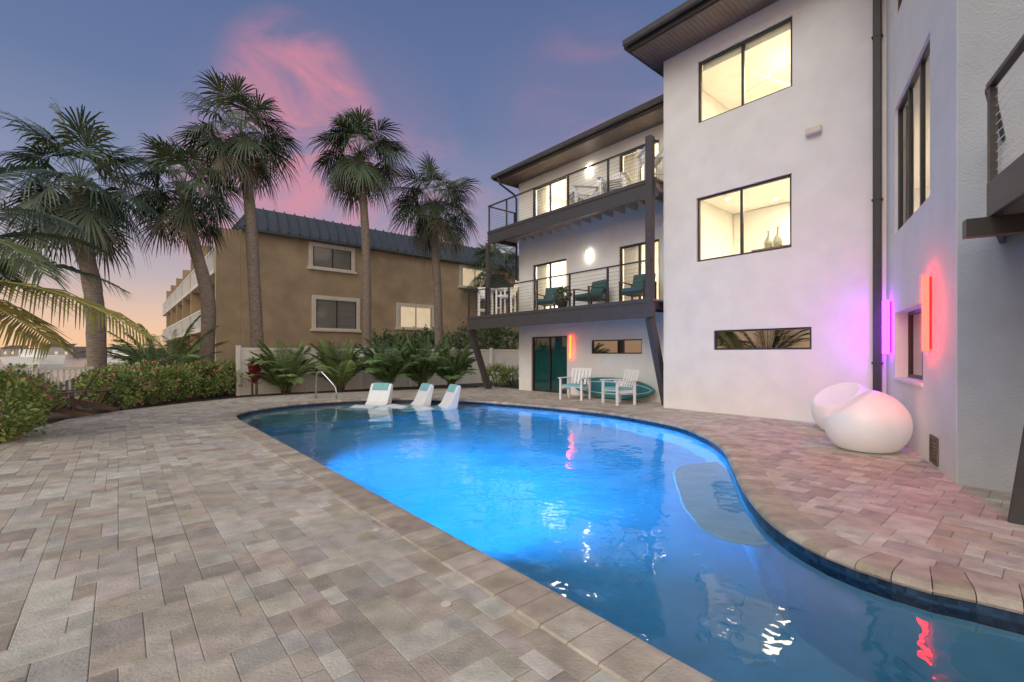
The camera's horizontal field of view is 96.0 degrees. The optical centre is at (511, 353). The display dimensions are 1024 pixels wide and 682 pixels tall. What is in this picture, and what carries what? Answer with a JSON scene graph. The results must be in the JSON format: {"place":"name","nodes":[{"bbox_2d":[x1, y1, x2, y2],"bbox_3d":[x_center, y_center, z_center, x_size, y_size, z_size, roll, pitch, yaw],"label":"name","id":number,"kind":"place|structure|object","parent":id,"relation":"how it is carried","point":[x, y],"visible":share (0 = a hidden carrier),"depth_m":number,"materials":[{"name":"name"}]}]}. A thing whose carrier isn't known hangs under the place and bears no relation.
{"place":"outdoors","nodes":[
{"label":"outdoors","id":0,"kind":"place"},
{"bbox_2d":[0,345,38,356],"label":"building","id":1,"kind":"structure","parent":0,"point":[7,351],"depth_m":165.00,"materials":[{"name":"grey metal"}]},
{"bbox_2d":[48,344,85,356],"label":"building","id":2,"kind":"structure","parent":0,"point":[55,350],"depth_m":165.00,"materials":[{"name":"grey metal"}]},
{"bbox_2d":[0,357,160,388],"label":"bay water","id":3,"kind":"structure","parent":0,"point":[73,362],"depth_m":54.15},
{"bbox_2d":[0,344,65,363],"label":"boat","id":4,"kind":"object","parent":3,"relation":"on","point":[48,359],"visible":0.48,"depth_m":59.20,"materials":[{"name":"silver metal"}]},
{"bbox_2d":[107,350,128,361],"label":"boat","id":5,"kind":"object","parent":3,"relation":"on","point":[109,359],"visible":0.17,"depth_m":74.13,"materials":[{"name":"white plastic"}]},
{"bbox_2d":[2,360,518,681],"bbox_3d":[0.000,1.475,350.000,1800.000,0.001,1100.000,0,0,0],"label":"ground","id":6,"kind":"structure","parent":0,"point":[54,417],"depth_m":14.99,"materials":[{"name":"soil"}]},
{"bbox_2d":[0,363,57,443],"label":"flowering shrub","id":7,"kind":"object","parent":6,"relation":"on","point":[10,424],"visible":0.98,"depth_m":7.42,"materials":[{"name":"green plant"}]},
{"bbox_2d":[1,363,60,405],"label":"flowering shrub","id":8,"kind":"object","parent":6,"relation":"on","point":[19,366],"visible":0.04,"depth_m":13.15,"materials":[{"name":"green plant"}]},
{"bbox_2d":[0,372,69,423],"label":"flowering shrub","id":9,"kind":"object","parent":6,"relation":"on","point":[59,402],"visible":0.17,"depth_m":9.75,"materials":[{"name":"green plant"}]},
{"bbox_2d":[34,375,96,419],"bbox_3d":[-9.924,0.994,10.255,0.996,0.973,0.840,0,0,-38],"label":"adirondack chair","id":10,"kind":"object","parent":6,"relation":"on","point":[71,410],"visible":0.66,"depth_m":10.21,"materials":[{"name":"brown wood"}]},
{"bbox_2d":[0,363,139,402],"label":"picket fence","id":11,"kind":"object","parent":6,"relation":"on","point":[45,369],"visible":0.23,"depth_m":12.26,"materials":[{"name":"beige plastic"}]},
{"bbox_2d":[0,163,171,361],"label":"coconut palm","id":12,"kind":"object","parent":6,"relation":"on","point":[38,261],"visible":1,"depth_m":7.20,"materials":[{"name":"green plant"}]},
{"bbox_2d":[0,97,171,403],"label":"fan palm","id":13,"kind":"object","parent":6,"relation":"on","point":[81,202],"visible":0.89,"depth_m":12.72,"materials":[{"name":"green plant"}]},
{"bbox_2d":[61,373,119,411],"bbox_3d":[-10.394,0.994,11.351,0.840,0.973,0.996,0,0,34],"label":"adirondack chair","id":14,"kind":"object","parent":6,"relation":"on","point":[73,401],"visible":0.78,"depth_m":11.25,"materials":[{"name":"brown wood"}]},
{"bbox_2d":[70,361,157,410],"bbox_3d":[-10.381,0.883,11.971,1.708,1.417,1.805,0,0,0],"label":"hedge shrub","id":15,"kind":"object","parent":6,"relation":"on","point":[100,375],"visible":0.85,"depth_m":11.71,"materials":[{"name":"green plant"}]},
{"bbox_2d":[112,359,182,405],"bbox_3d":[-10.476,0.843,13.107,1.721,1.359,1.663,0,0,-25],"label":"hedge shrub","id":16,"kind":"object","parent":6,"relation":"on","point":[155,371],"visible":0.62,"depth_m":13.01,"materials":[{"name":"green plant"}]},
{"bbox_2d":[76,315,232,381],"bbox_3d":[-11.432,0.070,15.429,4.077,2.787,3.690,0,0,0],"label":"feather palm","id":17,"kind":"object","parent":6,"relation":"on","point":[153,354],"visible":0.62,"depth_m":14.98,"materials":[{"name":"green plant"}]},
{"bbox_2d":[142,360,206,402],"bbox_3d":[-10.367,0.878,14.124,1.708,1.331,1.710,0,0,0],"label":"hedge shrub","id":18,"kind":"object","parent":6,"relation":"on","point":[182,391],"visible":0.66,"depth_m":14.03,"materials":[{"name":"green plant"}]},
{"bbox_2d":[110,133,251,395],"bbox_3d":[-11.331,-3.022,15.888,3.878,8.968,3.775,0,0,41],"label":"fan palm","id":19,"kind":"object","parent":6,"relation":"on","point":[180,216],"visible":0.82,"depth_m":15.78,"materials":[{"name":"green plant"}]},
{"bbox_2d":[174,358,230,397],"bbox_3d":[-10.234,0.818,15.098,1.710,1.352,1.841,0,0,0],"label":"hedge shrub","id":20,"kind":"object","parent":6,"relation":"on","point":[201,363],"visible":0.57,"depth_m":15.06,"materials":[{"name":"green plant"}]},
{"bbox_2d":[200,359,249,395],"bbox_3d":[-9.928,0.862,15.953,1.807,1.349,1.759,0,0,0],"label":"hedge shrub","id":21,"kind":"object","parent":6,"relation":"on","point":[231,367],"visible":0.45,"depth_m":15.70,"materials":[{"name":"green plant"}]},
{"bbox_2d":[228,358,235,389],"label":"hedge shrub","id":22,"kind":"object","parent":6,"relation":"on","point":[232,373],"visible":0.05,"depth_m":16.21,"materials":[{"name":"green plant"}]},
{"bbox_2d":[0,387,472,451],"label":"deck edging","id":23,"kind":"object","parent":6,"relation":"on","point":[4,445],"visible":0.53,"depth_m":10.14,"materials":[{"name":"concrete"}]},
{"bbox_2d":[169,65,306,347],"bbox_3d":[-9.923,-4.394,16.811,4.384,11.715,4.237,0,0,44],"label":"fan palm","id":24,"kind":"object","parent":6,"relation":"on","point":[236,149],"visible":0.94,"depth_m":16.51,"materials":[{"name":"green plant"}]},
{"bbox_2d":[241,356,264,396],"bbox_3d":[-8.584,0.772,15.522,0.984,1.375,1.064,0,0,0],"label":"red leaf plant","id":25,"kind":"object","parent":6,"relation":"on","point":[254,369],"visible":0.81,"depth_m":15.36,"materials":[{"name":"red plant"}]},
{"bbox_2d":[245,337,325,394],"bbox_3d":[-7.951,0.462,16.262,2.574,2.008,3.065,0,0,-27],"label":"feather palm","id":26,"kind":"object","parent":6,"relation":"on","point":[286,377],"visible":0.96,"depth_m":15.83,"materials":[{"name":"green plant"}]},
{"bbox_2d":[301,339,373,391],"bbox_3d":[-6.454,0.477,16.812,2.710,1.977,3.152,0,0,0],"label":"feather palm","id":27,"kind":"object","parent":6,"relation":"on","point":[345,368],"visible":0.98,"depth_m":16.63,"materials":[{"name":"green plant"}]},
{"bbox_2d":[162,208,518,385],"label":"apartment building","id":28,"kind":"structure","parent":6,"relation":"on","point":[311,278],"depth_m":23.82,"materials":[{"name":"beige paint"}]},
{"bbox_2d":[307,241,356,273],"bbox_3d":[-9.195,-4.864,23.628,2.493,1.373,0.117,0,0,-41],"label":"window","id":29,"kind":"structure","parent":28,"relation":"in","point":[323,257],"depth_m":23.61,"materials":[{"name":"beige glass"}]},
{"bbox_2d":[310,295,361,332],"bbox_3d":[-9.031,-2.002,23.768,2.619,1.814,0.117,0,0,-41],"label":"window","id":30,"kind":"structure","parent":28,"relation":"in","point":[329,313],"depth_m":23.76,"materials":[{"name":"beige glass"}]},
{"bbox_2d":[395,303,433,330],"bbox_3d":[-5.562,-2.087,26.732,2.606,1.527,0.117,0,0,-41],"label":"window","id":31,"kind":"structure","parent":28,"relation":"in","point":[408,315],"depth_m":26.67,"materials":[{"name":"beige glass"}]},
{"bbox_2d":[458,264,485,289],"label":"window","id":32,"kind":"structure","parent":28,"relation":"in","point":[465,276],"depth_m":29.13,"materials":[{"name":"beige glass"}]},
{"bbox_2d":[307,105,416,348],"bbox_3d":[-6.369,-4.586,19.508,4.362,12.091,4.660,0,0,0],"label":"fan palm","id":33,"kind":"object","parent":6,"relation":"on","point":[348,171],"visible":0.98,"depth_m":19.43,"materials":[{"name":"green plant"}]},
{"bbox_2d":[235,346,518,395],"bbox_3d":[-4.374,0.600,20.087,13.360,1.720,0.160,0,0,-41],"label":"privacy fence","id":34,"kind":"object","parent":6,"relation":"on","point":[364,380],"visible":0.45,"depth_m":18.39,"materials":[{"name":"beige plastic"}]},
{"bbox_2d":[357,327,425,348],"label":"leafy tree","id":35,"kind":"object","parent":6,"relation":"on","point":[387,337],"visible":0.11,"depth_m":22.83,"materials":[{"name":"green plant"}]},
{"bbox_2d":[356,332,428,383],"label":"feather palm","id":36,"kind":"object","parent":6,"relation":"on","point":[380,366],"visible":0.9,"depth_m":17.41,"materials":[{"name":"green plant"}]},
{"bbox_2d":[388,334,455,387],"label":"feather palm","id":37,"kind":"object","parent":6,"relation":"on","point":[420,373],"visible":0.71,"depth_m":18.05,"materials":[{"name":"green plant"}]},
{"bbox_2d":[407,324,458,348],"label":"leafy tree","id":38,"kind":"object","parent":6,"relation":"on","point":[426,332],"visible":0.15,"depth_m":24.70,"materials":[{"name":"green plant"}]},
{"bbox_2d":[386,151,482,348],"bbox_3d":[-3.852,-3.992,22.189,4.891,10.906,4.891,0,0,0],"label":"fan palm","id":39,"kind":"object","parent":6,"relation":"on","point":[432,228],"visible":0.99,"depth_m":21.96,"materials":[{"name":"green plant"}]},
{"bbox_2d":[419,337,476,386],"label":"feather palm","id":40,"kind":"object","parent":6,"relation":"on","point":[449,375],"visible":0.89,"depth_m":18.48,"materials":[{"name":"green plant"}]},
{"bbox_2d":[450,319,517,348],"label":"leafy tree","id":41,"kind":"object","parent":6,"relation":"on","point":[462,345],"visible":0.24,"depth_m":26.69,"materials":[{"name":"green plant"}]},
{"bbox_2d":[461,240,518,343],"bbox_3d":[-1.004,-3.070,29.136,4.746,9.067,4.818,0,0,0],"label":"fan palm","id":42,"kind":"object","parent":6,"relation":"on","point":[496,277],"visible":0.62,"depth_m":28.73,"materials":[{"name":"green plant"}]},
{"bbox_2d":[481,362,510,386],"bbox_3d":[-0.719,0.943,20.187,1.347,1.214,1.246,0,0,0],"label":"shrub","id":43,"kind":"object","parent":6,"relation":"on","point":[495,369],"visible":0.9,"depth_m":19.95,"materials":[{"name":"green plant"}]},
{"bbox_2d":[480,326,518,349],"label":"leafy tree","id":44,"kind":"object","parent":6,"relation":"on","point":[510,333],"visible":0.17,"depth_m":27.02,"materials":[{"name":"green plant"}]},
{"bbox_2d":[500,365,518,385],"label":"shrub","id":45,"kind":"object","parent":6,"relation":"on","point":[512,371],"visible":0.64,"depth_m":20.89,"materials":[{"name":"green plant"}]},
{"bbox_2d":[0,387,1023,681],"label":"pool deck","id":46,"kind":"structure","parent":6,"relation":"on","point":[238,557],"depth_m":3.24,"materials":[{"name":"stone"}]},
{"bbox_2d":[315,371,336,398],"bbox_3d":[-5.681,1.003,14.087,0.836,0.915,0.098,0,0,17],"label":"pool handrail","id":47,"kind":"object","parent":46,"relation":"on","point":[324,374],"visible":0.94,"depth_m":14.13,"materials":[{"name":"silver metal"}]},
{"bbox_2d":[441,601,450,606],"bbox_3d":[-0.367,1.395,2.566,0.060,0.004,0.060,0,0,0],"label":"drain cap","id":48,"kind":"object","parent":46,"relation":"on","point":[445,603],"visible":1,"depth_m":2.56,"materials":[{"name":"white plastic"}]},
{"bbox_2d":[558,368,591,400],"bbox_3d":[1.937,0.928,13.966,0.800,0.938,0.810,0,0,35],"label":"garden armchair","id":49,"kind":"object","parent":46,"relation":"on","point":[581,386],"visible":1,"depth_m":13.92,"materials":[{"name":"white wood"}]},
{"bbox_2d":[575,377,654,398],"bbox_3d":[3.018,1.060,14.020,0.242,0.635,2.990,0,0,-41],"label":"paddleboard","id":50,"kind":"object","parent":46,"relation":"on","point":[643,390],"visible":0.58,"depth_m":13.91,"materials":[{"name":"teal plastic"}]},
{"bbox_2d":[600,369,639,405],"bbox_3d":[2.974,0.928,12.673,0.810,0.938,0.800,0,0,-20],"label":"garden armchair","id":51,"kind":"object","parent":46,"relation":"on","point":[619,388],"visible":1,"depth_m":12.57,"materials":[{"name":"white wood"}]},
{"bbox_2d":[219,397,1023,681],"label":"pool coping","id":52,"kind":"object","parent":46,"relation":"on","point":[618,653],"visible":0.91,"depth_m":3.05,"materials":[{"name":"stone"}]},
{"bbox_2d":[811,382,870,429],"bbox_3d":[5.919,0.958,8.160,1.056,0.877,1.056,0,0,0],"label":"egg chair","id":53,"kind":"object","parent":46,"relation":"on","point":[825,400],"visible":0.41,"depth_m":8.13,"materials":[{"name":"white plastic"}]},
{"bbox_2d":[823,390,912,452],"bbox_3d":[5.137,0.968,6.689,1.036,0.859,1.036,0,0,0],"label":"egg chair","id":54,"kind":"object","parent":46,"relation":"on","point":[871,421],"visible":1,"depth_m":6.33,"materials":[{"name":"white plastic"}]},
{"bbox_2d":[467,0,1023,524],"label":"modern house","id":55,"kind":"structure","parent":6,"relation":"on","point":[899,176],"depth_m":9.48,"materials":[{"name":"white paint"}]},
{"bbox_2d":[477,287,493,315],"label":"bar chair","id":56,"kind":"object","parent":55,"relation":"on","point":[479,293],"visible":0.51,"depth_m":17.43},
{"bbox_2d":[491,288,506,312],"bbox_3d":[-0.561,-1.872,17.209,0.720,1.000,0.720,0,0,0],"label":"bar table","id":57,"kind":"object","parent":55,"relation":"on","point":[493,290],"visible":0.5,"depth_m":16.88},
{"bbox_2d":[494,280,519,313],"bbox_3d":[-0.172,-1.981,16.637,0.810,1.218,0.600,0,0,17],"label":"bar chair","id":58,"kind":"object","parent":55,"relation":"on","point":[512,293],"visible":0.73,"depth_m":16.47,"materials":[{"name":"white plastic"}]},
{"bbox_2d":[534,287,562,309],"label":"lounge chair","id":59,"kind":"object","parent":55,"relation":"on","point":[545,300],"visible":0.47,"depth_m":15.29,"materials":[{"name":"teal fabric"}]},
{"bbox_2d":[532,336,566,393],"bbox_3d":[1.380,0.400,16.519,0.095,1.996,1.796,0,0,-41],"label":"sliding door","id":60,"kind":"structure","parent":55,"relation":"in","point":[550,351],"depth_m":16.55,"materials":[{"name":"teal metal"}]},
{"bbox_2d":[534,259,565,309],"bbox_3d":[1.406,-2.320,16.515,0.130,1.876,1.697,0,0,-41],"label":"sliding door","id":61,"kind":"structure","parent":55,"relation":"in","point":[541,268],"depth_m":16.89,"materials":[{"name":"grey metal"}]},
{"bbox_2d":[535,177,565,215],"bbox_3d":[1.406,-5.280,16.515,0.130,1.636,1.697,0,0,-41],"label":"sliding door","id":62,"kind":"structure","parent":55,"relation":"in","point":[544,187],"depth_m":16.89,"materials":[{"name":"clear glass"}]},
{"bbox_2d":[553,284,572,307],"bbox_3d":[1.582,-1.785,14.505,0.661,0.826,0.673,0,0,-29],"label":"potted plant","id":63,"kind":"object","parent":55,"relation":"on","point":[563,300],"visible":0.83,"depth_m":14.36,"materials":[{"name":"green plant"}]},
{"bbox_2d":[569,335,571,357],"bbox_3d":[1.981,-0.210,15.579,0.088,0.780,0.046,0,0,-41],"label":"wall lamp","id":64,"kind":"object","parent":55,"relation":"attached to","point":[570,346],"visible":1,"depth_m":15.56,"materials":[{"name":"orange plastic"}]},
{"bbox_2d":[565,180,599,204],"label":"adirondack chair","id":65,"kind":"object","parent":55,"relation":"on","point":[578,198],"visible":0.48,"depth_m":13.92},
{"bbox_2d":[586,251,589,260],"bbox_3d":[2.488,-3.170,14.985,0.088,0.300,0.100,0,0,-41],"label":"wall lamp","id":66,"kind":"object","parent":55,"relation":"attached to","point":[587,255],"visible":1,"depth_m":14.96,"materials":[{"name":"grey metal"}]},
{"bbox_2d":[573,279,605,305],"bbox_3d":[2.419,-1.809,14.090,0.822,0.875,0.780,0,0,-29],"label":"lounge chair","id":67,"kind":"object","parent":55,"relation":"on","point":[599,296],"visible":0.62,"depth_m":13.96,"materials":[{"name":"teal fabric"}]},
{"bbox_2d":[597,172,631,193],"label":"adirondack chair","id":68,"kind":"object","parent":55,"relation":"on","point":[613,184],"visible":0.68,"depth_m":13.12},
{"bbox_2d":[592,339,641,353],"bbox_3d":[3.237,-0.200,14.271,1.277,0.436,1.480,0,0,0],"label":"window","id":69,"kind":"structure","parent":55,"relation":"in","point":[623,346],"depth_m":14.24,"materials":[{"name":"clear glass"}]},
{"bbox_2d":[618,273,656,300],"bbox_3d":[3.516,-1.809,12.807,0.780,0.875,0.822,0,0,44],"label":"lounge chair","id":70,"kind":"object","parent":55,"relation":"on","point":[640,282],"visible":0.56,"depth_m":12.76,"materials":[{"name":"teal fabric"}]},
{"bbox_2d":[620,239,658,300],"bbox_3d":[3.822,-2.320,13.686,0.130,1.876,1.382,0,0,-41],"label":"sliding door","id":71,"kind":"structure","parent":55,"relation":"in","point":[632,253],"depth_m":14.00,"materials":[{"name":"grey metal"}]},
{"bbox_2d":[620,140,658,184],"bbox_3d":[3.822,-5.280,13.686,0.130,1.636,1.382,0,0,-41],"label":"sliding door","id":72,"kind":"structure","parent":55,"relation":"in","point":[626,167],"depth_m":13.96,"materials":[{"name":"glass"}]},
{"bbox_2d":[637,146,663,181],"bbox_3d":[3.740,-5.061,12.447,0.600,1.218,0.810,0,0,-2],"label":"bar chair","id":73,"kind":"object","parent":55,"relation":"on","point":[658,158],"visible":0.62,"depth_m":12.45,"materials":[{"name":"white plastic"}]},
{"bbox_2d":[698,174,791,261],"bbox_3d":[5.220,-2.985,10.456,0.060,1.546,2.076,0,0,-41],"label":"window","id":74,"kind":"structure","parent":55,"relation":"in","point":[741,189],"depth_m":10.44,"materials":[{"name":"grey metal"}]},
{"bbox_2d":[699,17,791,122],"bbox_3d":[5.247,-6.308,10.447,0.090,1.491,2.057,0,0,-41],"label":"window","id":75,"kind":"structure","parent":55,"relation":"in","point":[784,26],"depth_m":10.42,"materials":[{"name":"grey metal"}]},
{"bbox_2d":[714,327,811,349],"bbox_3d":[5.456,-0.305,10.134,1.352,0.456,1.568,0,0,0],"label":"window","id":76,"kind":"structure","parent":55,"relation":"in","point":[798,337],"depth_m":10.05,"materials":[{"name":"black glass"}]},
{"bbox_2d":[745,62,790,93],"bbox_3d":[6.441,-7.040,11.552,1.004,0.520,1.004,0,0,22],"label":"ceiling fan","id":77,"kind":"object","parent":55,"relation":"hanging from","point":[769,79],"visible":0.97,"depth_m":11.52},
{"bbox_2d":[751,244,789,251],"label":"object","id":78,"kind":"object","parent":55,"relation":"on","point":[771,247],"visible":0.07,"depth_m":10.54,"materials":[{"name":"white wood"}]},
{"bbox_2d":[764,231,772,247],"bbox_3d":[6.071,-2.661,10.907,0.200,0.460,0.195,0,0,0],"label":"vase","id":79,"kind":"object","parent":78,"relation":"on","point":[768,241],"visible":0.78,"depth_m":10.85,"materials":[{"name":"white ceramic"}]},
{"bbox_2d":[773,226,782,245],"bbox_3d":[6.160,-2.681,10.680,0.200,0.500,0.195,0,0,0],"label":"vase","id":80,"kind":"object","parent":78,"relation":"on","point":[777,240],"visible":0.77,"depth_m":10.62,"materials":[{"name":"white ceramic"}]},
{"bbox_2d":[805,124,821,136],"bbox_3d":[6.050,-4.455,9.244,0.128,0.150,0.280,0,0,-41],"label":"security light","id":81,"kind":"object","parent":55,"relation":"attached to","point":[813,131],"visible":1,"depth_m":9.21,"materials":[{"name":"white plastic"}]},
{"bbox_2d":[882,300,890,353],"bbox_3d":[6.545,-0.455,8.044,0.118,0.930,0.070,0,0,31],"label":"wall lamp","id":82,"kind":"object","parent":55,"relation":"attached to","point":[886,326],"visible":1,"depth_m":8.02,"materials":[{"name":"pink plastic"}]},
{"bbox_2d":[898,39,929,229],"bbox_3d":[5.935,-3.050,6.766,0.060,2.096,2.216,0,0,31],"label":"window","id":83,"kind":"structure","parent":55,"relation":"in","point":[920,70],"depth_m":7.04,"materials":[{"name":"grey metal"}]},
{"bbox_2d":[908,308,922,379],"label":"window","id":84,"kind":"structure","parent":55,"relation":"in","point":[915,353],"depth_m":7.34,"materials":[{"name":"glass"}]},
{"bbox_2d":[922,275,931,350],"bbox_3d":[5.225,-0.505,5.804,0.088,0.950,0.046,0,0,31],"label":"wall lamp","id":85,"kind":"object","parent":55,"relation":"attached to","point":[926,312],"visible":1,"depth_m":5.79,"materials":[{"name":"red plastic"}]},
{"bbox_2d":[929,434,938,466],"bbox_3d":[5.178,1.190,5.657,0.018,0.340,0.340,0,0,31],"label":"vent cover","id":86,"kind":"object","parent":55,"relation":"attached to","point":[933,460],"visible":1,"depth_m":5.63,"materials":[{"name":"brown metal"}]},
{"bbox_2d":[0,0,1023,611],"label":"sky","id":87,"kind":"structure","parent":0,"point":[482,88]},
{"bbox_2d":[238,402,1023,681],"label":"pool water","id":88,"kind":"structure","parent":0,"point":[666,541],"depth_m":3.73,"materials":[{"name":"blue liquid"}]},
{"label":"pool basin","id":89,"kind":"structure","parent":0,"visible":0},
{"bbox_2d":[237,400,1023,623],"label":"waterline tile","id":90,"kind":"object","parent":89,"relation":"attached to","point":[957,603],"visible":0.15,"depth_m":3.15,"materials":[{"name":"tile"}]},
{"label":"pool sun shelf","id":91,"kind":"structure","parent":89,"relation":"in","visible":0},
{"bbox_2d":[350,383,392,407],"bbox_3d":[-4.098,1.343,13.165,0.700,0.909,1.660,0,0,14],"label":"pool lounger","id":92,"kind":"object","parent":91,"relation":"on","point":[380,394],"visible":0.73,"depth_m":13.68,"materials":[{"name":"white plastic"}]},
{"bbox_2d":[385,383,433,407],"bbox_3d":[-3.112,1.343,13.202,1.660,0.909,0.700,0,0,-35],"label":"pool lounger","id":93,"kind":"object","parent":91,"relation":"on","point":[423,397],"visible":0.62,"depth_m":13.33,"materials":[{"name":"white plastic"}]},
{"bbox_2d":[412,384,460,409],"bbox_3d":[-2.289,1.343,12.833,1.660,0.909,0.700,0,0,-29],"label":"pool lounger","id":94,"kind":"object","parent":91,"relation":"on","point":[450,399],"visible":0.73,"depth_m":12.88,"materials":[{"name":"white plastic"}]}
]}

